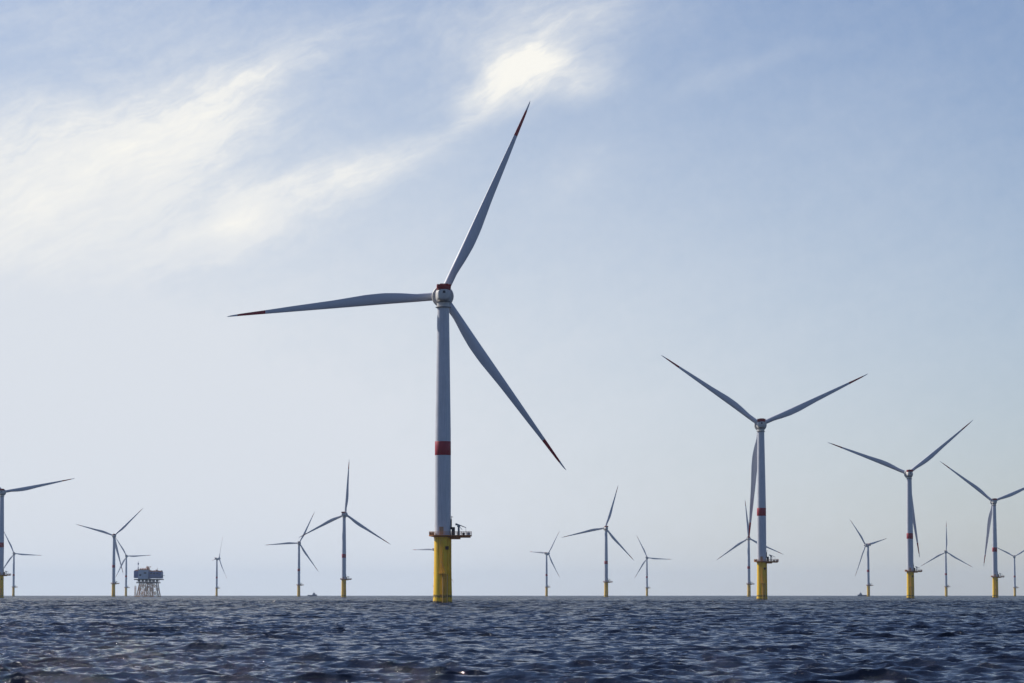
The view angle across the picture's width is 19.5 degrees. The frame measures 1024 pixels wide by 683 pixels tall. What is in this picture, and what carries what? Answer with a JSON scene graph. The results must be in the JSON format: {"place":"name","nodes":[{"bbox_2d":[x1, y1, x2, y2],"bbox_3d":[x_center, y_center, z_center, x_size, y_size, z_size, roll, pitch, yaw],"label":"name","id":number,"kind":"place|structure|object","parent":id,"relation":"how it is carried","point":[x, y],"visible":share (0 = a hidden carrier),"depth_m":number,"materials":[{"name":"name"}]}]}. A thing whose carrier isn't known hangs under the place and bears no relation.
{"place":"outdoors","nodes":[
{"label":"outdoors","id":0,"kind":"place"},
{"bbox_2d":[0,596,1023,682],"bbox_3d":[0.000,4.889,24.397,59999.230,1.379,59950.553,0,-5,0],"label":"sea","id":1,"kind":"structure","parent":0,"point":[512,639],"depth_m":182.85,"materials":[{"name":"liquid"}]},
{"bbox_2d":[4,532,31,595],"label":"wind turbine","id":2,"kind":"object","parent":1,"relation":"in","point":[13,582],"visible":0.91,"depth_m":7696.17,"materials":[{"name":"white paint"}]},
{"bbox_2d":[0,478,73,597],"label":"wind turbine","id":3,"kind":"object","parent":1,"relation":"in","point":[3,492],"visible":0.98,"depth_m":3108.77,"materials":[{"name":"white paint"}]},
{"bbox_2d":[76,509,141,596],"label":"wind turbine","id":4,"kind":"object","parent":1,"relation":"in","point":[113,583],"visible":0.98,"depth_m":5385.34,"materials":[{"name":"white paint"}]},
{"bbox_2d":[115,537,148,595],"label":"wind turbine","id":5,"kind":"object","parent":1,"relation":"in","point":[125,560],"visible":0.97,"depth_m":8200.32,"materials":[{"name":"white paint"}]},
{"bbox_2d":[134,563,164,596],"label":"offshore substation","id":6,"kind":"object","parent":1,"relation":"in","point":[146,574],"visible":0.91,"depth_m":5764.99,"materials":[{"name":"metal"}]},
{"bbox_2d":[213,538,226,595],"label":"wind turbine","id":7,"kind":"object","parent":1,"relation":"in","point":[217,587],"visible":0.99,"depth_m":8773.18,"materials":[{"name":"white paint"}]},
{"bbox_2d":[269,514,318,596],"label":"wind turbine","id":8,"kind":"object","parent":1,"relation":"in","point":[298,584],"visible":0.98,"depth_m":6150.81,"materials":[{"name":"white paint"}]},
{"bbox_2d":[299,465,389,596],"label":"wind turbine","id":9,"kind":"object","parent":1,"relation":"in","point":[344,515],"visible":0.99,"depth_m":3965.65,"materials":[{"name":"white paint"}]},
{"bbox_2d":[227,102,565,602],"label":"wind turbine","id":10,"kind":"object","parent":1,"relation":"in","point":[441,296],"visible":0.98,"depth_m":1067.40,"materials":[{"name":"white paint"}]},
{"bbox_2d":[535,535,557,595],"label":"wind turbine","id":11,"kind":"object","parent":1,"relation":"in","point":[546,579],"visible":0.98,"depth_m":7696.25,"materials":[{"name":"white paint"}]},
{"bbox_2d":[561,487,632,596],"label":"wind turbine","id":12,"kind":"object","parent":1,"relation":"in","point":[606,580],"visible":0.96,"depth_m":4770.08,"materials":[{"name":"white paint"}]},
{"bbox_2d":[635,539,661,595],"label":"wind turbine","id":13,"kind":"object","parent":1,"relation":"in","point":[646,560],"visible":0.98,"depth_m":8573.20,"materials":[{"name":"white paint"}]},
{"bbox_2d":[717,502,781,596],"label":"wind turbine","id":14,"kind":"object","parent":1,"relation":"in","point":[749,583],"visible":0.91,"depth_m":5626.14,"materials":[{"name":"white paint"}]},
{"bbox_2d":[661,355,866,599],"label":"wind turbine","id":15,"kind":"object","parent":1,"relation":"in","point":[758,459],"visible":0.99,"depth_m":1877.94,"materials":[{"name":"white paint"}]},
{"bbox_2d":[850,520,886,596],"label":"wind turbine","id":16,"kind":"object","parent":1,"relation":"in","point":[868,585],"visible":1,"depth_m":6390.12,"materials":[{"name":"white paint"}]},
{"bbox_2d":[830,420,972,598],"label":"wind turbine","id":17,"kind":"object","parent":1,"relation":"in","point":[911,523],"visible":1,"depth_m":2639.30,"materials":[{"name":"white paint"}]},
{"bbox_2d":[923,523,971,595],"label":"wind turbine","id":18,"kind":"object","parent":1,"relation":"in","point":[946,586],"visible":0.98,"depth_m":7394.82,"materials":[{"name":"white paint"}]},
{"bbox_2d":[941,462,1023,597],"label":"wind turbine","id":19,"kind":"object","parent":1,"relation":"in","point":[995,575],"visible":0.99,"depth_m":3422.36,"materials":[{"name":"white paint"}]},
{"bbox_2d":[998,548,1023,595],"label":"wind turbine","id":20,"kind":"object","parent":1,"relation":"in","point":[1014,557],"visible":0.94,"depth_m":8306.03,"materials":[{"name":"white paint"}]},
{"bbox_2d":[0,0,1023,595],"label":"sky","id":21,"kind":"structure","parent":0,"point":[785,204],"materials":[{"name":"blue"}]}
]}

